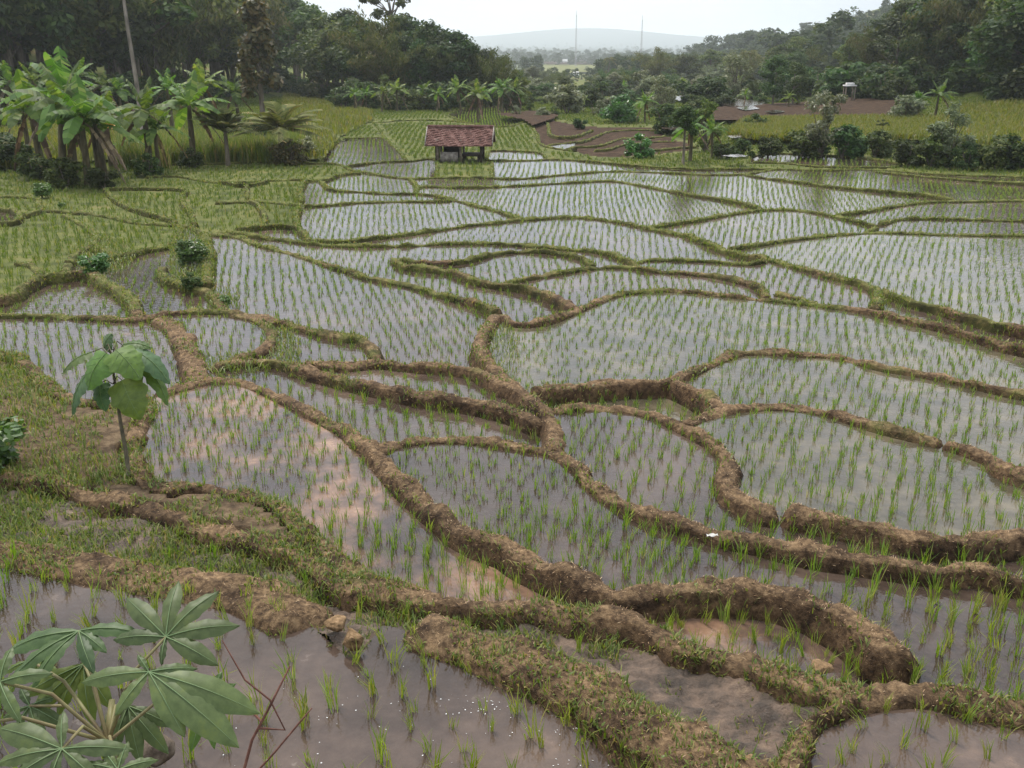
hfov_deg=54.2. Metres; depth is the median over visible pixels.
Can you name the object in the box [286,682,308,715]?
rice seedling
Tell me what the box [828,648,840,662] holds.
rice seedling
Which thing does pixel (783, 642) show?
rice seedling
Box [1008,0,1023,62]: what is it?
broadleaf tree
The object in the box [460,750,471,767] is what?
rice seedling
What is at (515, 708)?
rice seedling
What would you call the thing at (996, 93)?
shrub
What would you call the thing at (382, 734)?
rice seedling
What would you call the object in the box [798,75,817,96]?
shrub
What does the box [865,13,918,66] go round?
broadleaf tree
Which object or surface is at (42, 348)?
paddy water
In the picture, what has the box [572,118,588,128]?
shrub
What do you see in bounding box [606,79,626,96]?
shrub
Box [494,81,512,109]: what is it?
shrub
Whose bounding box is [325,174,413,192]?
paddy water
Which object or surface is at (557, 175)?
earth bund
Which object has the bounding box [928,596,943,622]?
rice seedling
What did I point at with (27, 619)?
rice seedling
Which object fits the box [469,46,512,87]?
bamboo clump
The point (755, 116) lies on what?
shrub
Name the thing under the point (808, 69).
shrub
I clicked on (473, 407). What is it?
earth bund
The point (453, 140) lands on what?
field hut
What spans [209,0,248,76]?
broadleaf tree
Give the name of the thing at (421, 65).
broadleaf tree
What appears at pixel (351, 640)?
earth clod
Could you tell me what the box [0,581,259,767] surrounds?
cassava plant
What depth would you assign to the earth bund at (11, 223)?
30.99 m
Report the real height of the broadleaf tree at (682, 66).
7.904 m
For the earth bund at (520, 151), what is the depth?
54.43 m
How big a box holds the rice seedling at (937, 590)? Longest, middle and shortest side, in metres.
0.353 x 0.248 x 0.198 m
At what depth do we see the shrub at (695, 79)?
120.72 m
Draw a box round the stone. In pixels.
[143,732,175,766]
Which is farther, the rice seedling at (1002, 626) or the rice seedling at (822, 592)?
the rice seedling at (822, 592)
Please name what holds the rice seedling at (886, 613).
on the paddy water at (902, 620)
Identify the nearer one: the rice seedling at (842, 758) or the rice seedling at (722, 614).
the rice seedling at (842, 758)
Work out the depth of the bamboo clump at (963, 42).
88.72 m
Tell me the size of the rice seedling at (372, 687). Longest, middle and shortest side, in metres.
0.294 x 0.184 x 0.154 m
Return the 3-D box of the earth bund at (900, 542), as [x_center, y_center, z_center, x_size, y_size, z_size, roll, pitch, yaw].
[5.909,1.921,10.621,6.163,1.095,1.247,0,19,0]
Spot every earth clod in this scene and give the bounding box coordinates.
[324,615,345,631]
[343,628,362,651]
[811,659,833,673]
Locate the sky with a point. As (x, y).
(701, 18)
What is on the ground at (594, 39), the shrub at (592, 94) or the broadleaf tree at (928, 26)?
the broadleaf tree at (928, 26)
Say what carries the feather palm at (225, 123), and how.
on the paddy mud at (201, 220)
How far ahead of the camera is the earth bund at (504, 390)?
16.28 m
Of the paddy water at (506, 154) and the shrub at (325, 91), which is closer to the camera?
the paddy water at (506, 154)
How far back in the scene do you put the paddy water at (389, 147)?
54.06 m
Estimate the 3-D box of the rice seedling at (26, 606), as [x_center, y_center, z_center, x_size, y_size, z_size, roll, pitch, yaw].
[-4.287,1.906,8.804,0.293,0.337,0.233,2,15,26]
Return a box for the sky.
[302,0,897,37]
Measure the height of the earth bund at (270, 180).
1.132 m
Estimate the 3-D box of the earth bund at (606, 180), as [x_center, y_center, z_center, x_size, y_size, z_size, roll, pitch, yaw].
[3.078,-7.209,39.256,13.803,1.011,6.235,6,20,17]
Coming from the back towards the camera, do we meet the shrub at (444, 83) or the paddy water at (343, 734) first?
the shrub at (444, 83)
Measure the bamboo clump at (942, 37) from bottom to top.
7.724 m
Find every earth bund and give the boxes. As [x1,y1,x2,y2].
[0,195,501,316]
[0,207,24,226]
[0,261,46,306]
[0,307,384,359]
[0,351,405,585]
[0,471,1023,730]
[0,540,333,639]
[23,209,43,218]
[44,270,143,316]
[60,214,102,266]
[63,263,74,270]
[94,226,182,260]
[103,189,178,223]
[107,186,198,226]
[145,172,360,183]
[149,316,209,382]
[154,377,920,684]
[157,266,227,309]
[171,160,1022,179]
[200,233,216,289]
[209,358,541,435]
[212,231,638,265]
[214,200,451,207]
[219,180,268,187]
[230,314,278,359]
[235,223,311,241]
[244,184,249,200]
[248,199,268,224]
[293,204,303,225]
[297,179,307,203]
[304,359,516,401]
[311,215,884,310]
[318,138,339,162]
[319,181,519,218]
[342,137,381,139]
[347,158,439,175]
[372,119,523,127]
[374,123,406,159]
[379,435,1023,599]
[390,257,576,311]
[398,248,595,266]
[403,613,769,767]
[408,178,418,191]
[414,179,761,208]
[469,314,565,451]
[485,158,770,170]
[489,149,546,158]
[499,288,1023,357]
[502,265,769,298]
[530,348,1023,407]
[532,127,572,151]
[547,120,592,140]
[547,129,655,145]
[553,402,778,527]
[566,133,665,151]
[593,141,674,151]
[638,258,765,265]
[646,146,696,151]
[649,208,877,227]
[666,380,723,414]
[682,403,942,447]
[729,231,1023,249]
[744,174,953,200]
[746,153,901,168]
[774,291,816,302]
[777,694,860,767]
[779,503,1023,563]
[835,199,1023,215]
[864,227,879,232]
[875,171,1023,185]
[877,216,1023,226]
[881,289,1023,338]
[942,441,1023,489]
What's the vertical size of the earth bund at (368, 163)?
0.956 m
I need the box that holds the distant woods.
[481,0,896,103]
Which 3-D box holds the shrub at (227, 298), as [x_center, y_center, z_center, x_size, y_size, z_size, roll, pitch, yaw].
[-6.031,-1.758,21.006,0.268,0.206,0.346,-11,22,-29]
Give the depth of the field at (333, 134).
64.11 m
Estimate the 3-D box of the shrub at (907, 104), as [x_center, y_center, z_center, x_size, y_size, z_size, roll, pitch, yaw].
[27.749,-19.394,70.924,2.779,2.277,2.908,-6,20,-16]
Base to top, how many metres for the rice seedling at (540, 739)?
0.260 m
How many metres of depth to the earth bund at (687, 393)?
15.00 m
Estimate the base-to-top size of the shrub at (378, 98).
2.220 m
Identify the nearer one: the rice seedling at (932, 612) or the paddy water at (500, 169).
the rice seedling at (932, 612)
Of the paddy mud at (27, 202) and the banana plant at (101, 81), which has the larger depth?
the banana plant at (101, 81)
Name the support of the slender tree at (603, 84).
on the paddy mud at (201, 220)
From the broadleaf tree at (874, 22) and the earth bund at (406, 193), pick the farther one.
the broadleaf tree at (874, 22)
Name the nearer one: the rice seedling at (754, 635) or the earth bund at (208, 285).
the rice seedling at (754, 635)
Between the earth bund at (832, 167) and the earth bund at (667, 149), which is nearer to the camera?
the earth bund at (832, 167)
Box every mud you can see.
[0,97,1023,232]
[0,199,36,212]
[0,491,819,767]
[110,191,189,224]
[249,181,299,203]
[261,204,294,224]
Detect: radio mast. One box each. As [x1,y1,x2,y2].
[575,11,576,66]
[640,15,642,52]
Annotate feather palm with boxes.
[189,107,263,165]
[223,101,332,147]
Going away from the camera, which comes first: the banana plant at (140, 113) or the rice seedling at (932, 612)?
the rice seedling at (932, 612)
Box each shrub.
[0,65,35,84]
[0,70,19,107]
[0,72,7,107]
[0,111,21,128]
[0,132,34,169]
[0,416,26,471]
[12,152,52,178]
[13,59,56,87]
[32,182,53,197]
[42,156,86,188]
[68,65,102,97]
[78,252,110,272]
[84,166,122,189]
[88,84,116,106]
[99,71,141,105]
[100,77,129,105]
[127,80,152,105]
[129,77,147,101]
[130,153,164,176]
[141,69,188,103]
[141,75,171,105]
[169,70,195,100]
[173,76,197,102]
[175,239,209,266]
[176,147,204,167]
[179,272,203,289]
[183,69,227,98]
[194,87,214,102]
[218,295,230,304]
[222,84,238,96]
[227,76,244,96]
[246,124,284,138]
[262,83,277,92]
[268,66,292,92]
[268,137,308,165]
[280,69,296,91]
[285,75,308,92]
[291,83,301,93]
[297,135,319,152]
[304,78,333,98]
[318,86,336,97]
[325,86,357,107]
[327,81,343,99]
[340,77,357,87]
[345,78,369,106]
[358,81,389,108]
[376,90,394,106]
[379,74,398,92]
[379,83,419,110]
[405,84,419,90]
[405,91,433,110]
[422,82,464,111]
[431,81,455,101]
[454,89,474,107]
[463,80,481,110]
[474,89,495,105]
[482,84,497,105]
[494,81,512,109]
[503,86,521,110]
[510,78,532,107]
[511,105,520,113]
[525,101,534,110]
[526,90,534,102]
[528,78,548,86]
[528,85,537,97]
[533,107,549,114]
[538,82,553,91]
[543,83,586,113]
[550,105,559,116]
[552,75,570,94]
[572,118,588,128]
[582,88,604,106]
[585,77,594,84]
[588,100,595,107]
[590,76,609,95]
[594,99,605,115]
[598,94,639,122]
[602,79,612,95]
[602,95,617,106]
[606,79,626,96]
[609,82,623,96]
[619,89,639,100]
[623,132,654,158]
[627,94,637,105]
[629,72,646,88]
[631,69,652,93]
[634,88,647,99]
[646,74,676,107]
[646,102,678,133]
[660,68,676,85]
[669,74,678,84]
[671,75,731,103]
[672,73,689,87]
[678,101,704,127]
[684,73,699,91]
[686,98,722,150]
[687,95,707,108]
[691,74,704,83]
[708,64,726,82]
[712,142,732,158]
[714,93,737,106]
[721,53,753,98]
[729,138,755,157]
[735,88,752,99]
[743,113,768,122]
[753,93,768,103]
[757,136,784,157]
[783,66,816,88]
[784,129,823,157]
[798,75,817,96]
[803,89,848,156]
[805,76,821,94]
[807,93,829,104]
[811,66,821,77]
[811,66,838,97]
[818,61,865,96]
[823,124,869,158]
[838,61,854,69]
[844,76,862,96]
[851,62,889,96]
[853,65,893,98]
[859,66,917,99]
[859,129,896,157]
[878,76,918,100]
[886,56,936,95]
[887,94,931,117]
[892,138,929,166]
[902,61,942,93]
[906,134,954,168]
[925,99,976,167]
[932,57,979,92]
[935,63,948,91]
[941,51,967,71]
[945,141,991,170]
[951,57,984,92]
[961,63,981,84]
[962,63,988,86]
[976,57,1020,96]
[976,135,1023,168]
[983,62,1023,101]
[996,133,1023,169]
[999,63,1023,98]
[1006,68,1023,100]
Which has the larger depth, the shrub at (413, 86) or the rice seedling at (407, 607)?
the shrub at (413, 86)
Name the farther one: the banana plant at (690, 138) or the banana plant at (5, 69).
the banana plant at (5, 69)
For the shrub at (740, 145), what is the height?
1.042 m
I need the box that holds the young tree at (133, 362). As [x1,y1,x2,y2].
[62,333,169,475]
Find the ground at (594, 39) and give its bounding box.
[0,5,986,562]
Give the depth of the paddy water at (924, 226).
31.07 m
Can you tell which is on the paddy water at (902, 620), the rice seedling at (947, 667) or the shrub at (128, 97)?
the rice seedling at (947, 667)
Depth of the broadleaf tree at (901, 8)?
110.81 m
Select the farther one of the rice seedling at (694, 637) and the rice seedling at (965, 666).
the rice seedling at (694, 637)
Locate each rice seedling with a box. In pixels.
[5,622,23,645]
[7,582,36,613]
[15,616,26,634]
[17,605,30,625]
[23,570,44,592]
[49,602,58,622]
[59,577,68,591]
[70,608,91,627]
[70,694,80,711]
[81,573,101,599]
[87,595,101,618]
[108,576,127,600]
[112,609,123,623]
[118,585,134,607]
[136,645,155,668]
[147,585,160,613]
[172,578,195,595]
[178,729,205,763]
[209,636,221,649]
[212,601,228,620]
[212,653,240,680]
[214,590,221,610]
[217,744,230,753]
[232,669,262,703]
[236,602,254,626]
[238,576,254,595]
[243,589,253,608]
[247,623,261,644]
[253,693,277,724]
[259,722,267,746]
[259,741,273,767]
[268,593,285,611]
[272,646,301,681]
[277,620,288,641]
[284,645,292,661]
[286,674,297,693]
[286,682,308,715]
[293,696,310,730]
[297,752,319,767]
[303,750,309,763]
[316,675,340,713]
[322,667,332,690]
[348,636,365,664]
[351,591,368,620]
[355,660,368,675]
[356,668,377,697]
[359,697,380,719]
[368,619,387,643]
[369,717,387,764]
[374,720,389,743]
[376,749,401,767]
[381,639,409,663]
[390,649,403,673]
[397,669,408,698]
[401,593,413,616]
[402,693,418,712]
[402,700,413,732]
[404,617,422,635]
[409,633,422,649]
[410,729,431,752]
[417,645,426,667]
[422,661,437,689]
[424,741,453,767]
[445,707,459,729]
[456,733,472,752]
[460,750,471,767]
[461,660,471,675]
[462,736,485,767]
[467,588,482,600]
[474,687,494,712]
[488,638,505,654]
[488,713,496,732]
[500,748,519,767]
[502,683,530,716]
[518,694,546,739]
[531,719,544,748]
[542,677,553,694]
[551,584,569,604]
[558,696,572,725]
[572,740,590,767]
[573,629,585,653]
[573,722,605,744]
[627,755,652,767]
[664,606,676,630]
[676,614,684,628]
[689,629,700,642]
[693,633,711,645]
[700,603,713,625]
[710,628,721,644]
[716,593,732,622]
[725,637,747,653]
[727,621,742,643]
[733,604,747,623]
[747,617,760,643]
[756,641,778,658]
[764,604,770,624]
[765,618,778,635]
[765,623,780,643]
[776,626,792,653]
[781,647,792,667]
[783,613,799,641]
[785,697,800,716]
[786,650,797,668]
[794,631,805,657]
[807,626,822,644]
[815,586,826,598]
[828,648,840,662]
[834,737,848,764]
[839,593,853,604]
[839,654,857,680]
[843,645,854,665]
[845,733,859,753]
[846,589,861,608]
[848,704,867,729]
[852,649,862,677]
[854,601,868,616]
[858,590,873,607]
[862,582,878,599]
[876,742,891,763]
[878,599,894,620]
[882,590,893,614]
[883,691,892,714]
[899,573,919,608]
[899,716,920,748]
[910,661,924,684]
[914,700,934,733]
[914,746,935,767]
[916,695,927,710]
[917,625,926,643]
[919,616,931,633]
[922,571,942,603]
[925,592,937,612]
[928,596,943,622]
[935,660,956,683]
[936,627,951,657]
[937,621,955,640]
[940,735,958,767]
[943,635,953,647]
[944,600,961,620]
[944,601,969,628]
[945,655,953,672]
[946,719,959,742]
[949,594,958,612]
[958,650,971,679]
[959,632,975,647]
[961,696,989,726]
[962,660,978,687]
[965,650,978,672]
[966,613,973,633]
[968,633,989,661]
[969,588,990,613]
[969,608,986,623]
[973,598,984,613]
[974,585,985,600]
[976,639,1000,669]
[979,631,1004,650]
[980,655,1000,679]
[980,736,994,760]
[981,675,1015,696]
[983,661,1002,691]
[985,612,999,641]
[988,595,1001,618]
[990,583,1008,603]
[995,606,1013,634]
[997,581,1013,613]
[999,722,1022,740]
[1006,673,1019,699]
[1007,643,1023,674]
[1012,595,1023,606]
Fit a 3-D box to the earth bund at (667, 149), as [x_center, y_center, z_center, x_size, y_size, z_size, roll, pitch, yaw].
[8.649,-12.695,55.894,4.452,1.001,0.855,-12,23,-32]
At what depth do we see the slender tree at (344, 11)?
117.32 m
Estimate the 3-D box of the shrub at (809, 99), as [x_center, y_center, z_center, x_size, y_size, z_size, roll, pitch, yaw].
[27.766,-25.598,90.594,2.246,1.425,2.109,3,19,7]
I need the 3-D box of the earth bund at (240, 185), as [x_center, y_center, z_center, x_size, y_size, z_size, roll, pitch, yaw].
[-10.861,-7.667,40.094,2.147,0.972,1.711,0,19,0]
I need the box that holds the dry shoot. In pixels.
[222,640,311,767]
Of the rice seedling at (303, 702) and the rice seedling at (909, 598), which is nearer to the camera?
the rice seedling at (303, 702)
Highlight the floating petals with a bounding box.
[223,666,580,765]
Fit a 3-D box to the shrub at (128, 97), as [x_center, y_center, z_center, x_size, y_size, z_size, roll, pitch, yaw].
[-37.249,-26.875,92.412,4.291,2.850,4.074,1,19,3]
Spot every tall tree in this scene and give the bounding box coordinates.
[122,0,142,129]
[359,0,413,21]
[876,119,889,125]
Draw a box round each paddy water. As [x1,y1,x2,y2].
[0,212,13,220]
[0,228,487,366]
[0,319,179,399]
[0,569,616,767]
[142,384,868,686]
[167,315,541,446]
[249,238,627,321]
[252,229,301,240]
[266,325,366,362]
[300,201,510,239]
[304,182,442,203]
[324,138,402,165]
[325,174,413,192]
[350,160,434,177]
[360,219,747,261]
[386,444,1023,698]
[415,172,931,214]
[418,182,752,225]
[451,106,524,125]
[489,151,542,159]
[490,293,1023,420]
[494,160,757,177]
[518,269,758,305]
[550,143,574,148]
[554,412,1023,576]
[640,262,1023,342]
[658,211,870,248]
[685,356,1023,465]
[695,411,1023,535]
[739,234,1023,324]
[751,154,895,166]
[753,170,1023,200]
[811,709,1023,767]
[848,202,1023,224]
[878,220,1023,233]
[879,171,1023,185]
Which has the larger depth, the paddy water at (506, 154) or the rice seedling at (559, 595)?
the paddy water at (506, 154)
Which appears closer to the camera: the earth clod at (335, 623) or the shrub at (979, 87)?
the earth clod at (335, 623)
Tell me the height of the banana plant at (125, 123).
3.568 m
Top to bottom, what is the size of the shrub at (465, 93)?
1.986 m
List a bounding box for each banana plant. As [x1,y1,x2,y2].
[0,46,122,173]
[0,60,34,106]
[0,69,54,170]
[0,84,56,151]
[13,61,122,176]
[18,61,50,103]
[31,61,72,95]
[35,74,125,186]
[61,57,96,91]
[61,95,144,176]
[67,97,135,170]
[84,70,117,106]
[88,91,137,167]
[100,75,135,121]
[103,76,187,161]
[128,109,189,165]
[148,68,186,125]
[155,70,230,164]
[177,58,233,128]
[213,69,256,122]
[343,83,365,108]
[355,83,373,106]
[370,81,397,111]
[384,78,409,111]
[414,78,432,109]
[427,86,447,111]
[446,74,472,111]
[460,78,491,121]
[474,86,491,107]
[485,77,517,112]
[503,77,529,105]
[515,94,527,109]
[633,90,658,121]
[671,109,711,160]
[697,114,729,156]
[736,88,753,104]
[780,91,797,106]
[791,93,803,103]
[913,90,930,113]
[922,79,957,115]
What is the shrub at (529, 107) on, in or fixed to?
on the paddy mud at (201, 220)
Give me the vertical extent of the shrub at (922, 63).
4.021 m
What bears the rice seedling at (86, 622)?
on the paddy water at (343, 734)
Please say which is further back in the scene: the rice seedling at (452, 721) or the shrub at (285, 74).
the shrub at (285, 74)
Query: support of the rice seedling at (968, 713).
on the paddy water at (885, 730)
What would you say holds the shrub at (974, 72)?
on the ground at (594, 39)
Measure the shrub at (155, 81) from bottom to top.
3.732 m
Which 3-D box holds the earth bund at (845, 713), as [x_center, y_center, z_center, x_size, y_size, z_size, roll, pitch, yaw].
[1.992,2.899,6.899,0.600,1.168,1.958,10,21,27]
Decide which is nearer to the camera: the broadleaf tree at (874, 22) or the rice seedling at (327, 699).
the rice seedling at (327, 699)
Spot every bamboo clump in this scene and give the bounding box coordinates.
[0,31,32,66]
[30,0,158,66]
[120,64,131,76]
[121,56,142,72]
[135,0,217,72]
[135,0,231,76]
[177,0,244,78]
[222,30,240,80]
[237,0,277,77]
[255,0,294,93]
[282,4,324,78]
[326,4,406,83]
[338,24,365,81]
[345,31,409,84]
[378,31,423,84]
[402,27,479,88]
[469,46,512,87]
[481,56,517,89]
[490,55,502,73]
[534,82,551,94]
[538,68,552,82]
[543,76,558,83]
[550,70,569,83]
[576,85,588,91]
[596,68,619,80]
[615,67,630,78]
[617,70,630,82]
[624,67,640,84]
[630,46,679,76]
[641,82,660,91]
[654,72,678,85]
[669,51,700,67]
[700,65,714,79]
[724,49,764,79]
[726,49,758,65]
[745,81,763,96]
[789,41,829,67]
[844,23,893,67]
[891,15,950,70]
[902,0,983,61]
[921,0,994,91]
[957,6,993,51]
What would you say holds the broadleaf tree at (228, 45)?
on the paddy mud at (201, 220)
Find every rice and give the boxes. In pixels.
[0,91,1023,167]
[0,95,1023,293]
[0,107,1023,765]
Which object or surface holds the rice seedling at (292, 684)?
on the paddy water at (343, 734)
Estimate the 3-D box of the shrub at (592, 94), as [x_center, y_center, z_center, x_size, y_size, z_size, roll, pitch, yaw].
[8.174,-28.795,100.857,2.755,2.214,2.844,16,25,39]
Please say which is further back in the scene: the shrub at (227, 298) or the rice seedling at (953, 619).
the shrub at (227, 298)
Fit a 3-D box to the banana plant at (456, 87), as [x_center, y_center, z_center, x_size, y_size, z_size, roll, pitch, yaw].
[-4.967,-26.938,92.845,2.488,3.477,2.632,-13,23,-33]
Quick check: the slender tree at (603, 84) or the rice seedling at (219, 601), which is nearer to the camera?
the rice seedling at (219, 601)
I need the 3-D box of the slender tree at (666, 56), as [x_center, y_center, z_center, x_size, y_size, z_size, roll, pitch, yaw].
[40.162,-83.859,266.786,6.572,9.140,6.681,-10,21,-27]
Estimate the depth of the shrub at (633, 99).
98.36 m
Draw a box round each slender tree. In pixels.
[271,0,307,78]
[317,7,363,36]
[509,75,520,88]
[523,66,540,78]
[594,81,608,94]
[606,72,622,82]
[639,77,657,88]
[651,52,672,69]
[667,104,699,164]
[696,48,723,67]
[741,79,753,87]
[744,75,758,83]
[784,50,808,67]
[788,36,821,55]
[832,43,862,63]
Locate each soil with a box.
[498,111,557,124]
[535,121,574,144]
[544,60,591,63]
[549,120,656,140]
[575,131,663,150]
[577,137,697,156]
[712,97,897,119]
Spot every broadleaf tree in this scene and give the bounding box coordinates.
[0,0,96,62]
[0,1,61,67]
[2,0,76,69]
[24,0,132,34]
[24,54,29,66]
[46,0,158,62]
[77,6,123,71]
[87,0,154,73]
[94,9,147,76]
[96,0,197,76]
[101,0,174,76]
[181,6,220,78]
[194,0,246,64]
[203,0,262,95]
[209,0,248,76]
[266,0,301,67]
[274,3,326,82]
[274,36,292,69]
[284,10,333,86]
[295,29,336,86]
[309,17,350,83]
[310,17,339,82]
[315,13,351,81]
[326,16,365,92]
[327,14,358,72]
[331,18,397,82]
[340,50,375,82]
[381,16,423,39]
[381,34,422,86]
[387,13,420,34]
[399,38,436,86]
[412,32,445,86]
[414,19,451,74]
[416,34,468,83]
[432,29,480,88]
[459,54,495,88]
[477,48,498,62]
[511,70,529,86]
[670,54,704,78]
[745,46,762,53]
[758,54,793,104]
[759,42,809,81]
[760,46,782,65]
[773,62,810,104]
[864,0,922,62]
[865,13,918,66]
[867,11,891,30]
[895,26,940,64]
[900,0,977,62]
[902,0,956,53]
[908,15,941,53]
[920,2,974,58]
[949,0,1000,57]
[951,3,988,58]
[964,40,994,72]
[966,1,1019,99]
[967,0,1019,62]
[973,9,1023,69]
[976,0,1023,59]
[982,0,1005,13]
[989,0,1005,57]
[995,0,1021,22]
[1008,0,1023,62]
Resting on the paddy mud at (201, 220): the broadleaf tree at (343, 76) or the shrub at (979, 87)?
the broadleaf tree at (343, 76)
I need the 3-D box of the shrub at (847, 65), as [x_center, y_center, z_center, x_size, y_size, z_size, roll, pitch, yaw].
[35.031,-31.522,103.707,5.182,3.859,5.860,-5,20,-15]
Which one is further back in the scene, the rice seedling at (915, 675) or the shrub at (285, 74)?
the shrub at (285, 74)
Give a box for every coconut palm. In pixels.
[603,57,616,71]
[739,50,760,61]
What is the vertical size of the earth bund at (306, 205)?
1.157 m
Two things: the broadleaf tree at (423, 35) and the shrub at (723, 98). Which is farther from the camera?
the broadleaf tree at (423, 35)
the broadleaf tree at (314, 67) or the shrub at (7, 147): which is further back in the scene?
the broadleaf tree at (314, 67)
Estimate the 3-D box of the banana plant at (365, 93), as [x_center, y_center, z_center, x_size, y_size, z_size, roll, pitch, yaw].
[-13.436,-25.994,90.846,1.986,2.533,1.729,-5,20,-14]
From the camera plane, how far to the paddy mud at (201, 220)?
45.61 m
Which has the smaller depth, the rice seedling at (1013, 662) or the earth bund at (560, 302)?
the rice seedling at (1013, 662)
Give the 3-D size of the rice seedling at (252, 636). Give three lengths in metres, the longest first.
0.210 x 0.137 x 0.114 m
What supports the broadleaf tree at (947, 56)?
on the ground at (594, 39)
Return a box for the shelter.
[843,83,856,99]
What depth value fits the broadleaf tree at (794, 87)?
92.09 m
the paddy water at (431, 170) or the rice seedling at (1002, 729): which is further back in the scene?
the paddy water at (431, 170)
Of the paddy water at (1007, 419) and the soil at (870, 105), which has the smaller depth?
the paddy water at (1007, 419)
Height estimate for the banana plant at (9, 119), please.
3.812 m
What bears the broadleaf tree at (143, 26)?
on the paddy mud at (201, 220)
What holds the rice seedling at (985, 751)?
on the paddy water at (885, 730)
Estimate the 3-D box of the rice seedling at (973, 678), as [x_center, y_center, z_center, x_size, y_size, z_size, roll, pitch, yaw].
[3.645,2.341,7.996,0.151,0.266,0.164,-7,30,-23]
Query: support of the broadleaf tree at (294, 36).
on the ground at (594, 39)
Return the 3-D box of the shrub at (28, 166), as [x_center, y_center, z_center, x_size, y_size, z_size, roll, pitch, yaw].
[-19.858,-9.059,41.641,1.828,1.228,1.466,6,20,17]
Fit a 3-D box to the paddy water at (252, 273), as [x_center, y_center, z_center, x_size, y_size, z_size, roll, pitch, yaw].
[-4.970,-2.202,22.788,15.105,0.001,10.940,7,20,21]
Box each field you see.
[0,213,173,293]
[283,94,372,158]
[532,64,595,72]
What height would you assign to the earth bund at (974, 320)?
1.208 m
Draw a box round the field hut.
[424,125,495,162]
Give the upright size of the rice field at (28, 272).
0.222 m
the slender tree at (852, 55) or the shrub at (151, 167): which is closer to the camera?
the shrub at (151, 167)
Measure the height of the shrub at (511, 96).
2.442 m
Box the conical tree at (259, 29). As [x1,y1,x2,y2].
[235,0,284,125]
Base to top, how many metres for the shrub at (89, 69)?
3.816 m
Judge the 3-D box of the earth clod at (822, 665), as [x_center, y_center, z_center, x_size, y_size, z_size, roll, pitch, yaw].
[2.432,2.212,7.842,0.168,0.067,0.173,0,19,0]
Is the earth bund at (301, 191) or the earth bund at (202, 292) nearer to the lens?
the earth bund at (202, 292)
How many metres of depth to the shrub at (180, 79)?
103.83 m
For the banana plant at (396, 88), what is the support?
on the paddy mud at (201, 220)
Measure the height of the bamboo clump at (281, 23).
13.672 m
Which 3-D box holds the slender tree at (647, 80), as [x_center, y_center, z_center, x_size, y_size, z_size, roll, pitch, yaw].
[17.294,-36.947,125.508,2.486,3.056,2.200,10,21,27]
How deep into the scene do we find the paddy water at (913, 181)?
41.65 m
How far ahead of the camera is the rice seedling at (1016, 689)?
7.78 m
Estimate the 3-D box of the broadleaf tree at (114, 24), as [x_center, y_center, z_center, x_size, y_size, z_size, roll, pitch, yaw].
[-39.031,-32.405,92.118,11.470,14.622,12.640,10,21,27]
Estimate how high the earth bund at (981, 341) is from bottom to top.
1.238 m
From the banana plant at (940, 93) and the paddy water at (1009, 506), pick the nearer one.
the paddy water at (1009, 506)
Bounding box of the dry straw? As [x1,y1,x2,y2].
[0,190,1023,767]
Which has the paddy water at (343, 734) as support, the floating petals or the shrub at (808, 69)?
the floating petals
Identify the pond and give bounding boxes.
[660,126,678,129]
[721,99,763,106]
[724,154,745,156]
[729,134,741,137]
[736,105,758,109]
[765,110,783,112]
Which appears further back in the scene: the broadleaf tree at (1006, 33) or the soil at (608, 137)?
the broadleaf tree at (1006, 33)
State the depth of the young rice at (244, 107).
44.78 m
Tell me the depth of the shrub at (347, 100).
93.18 m

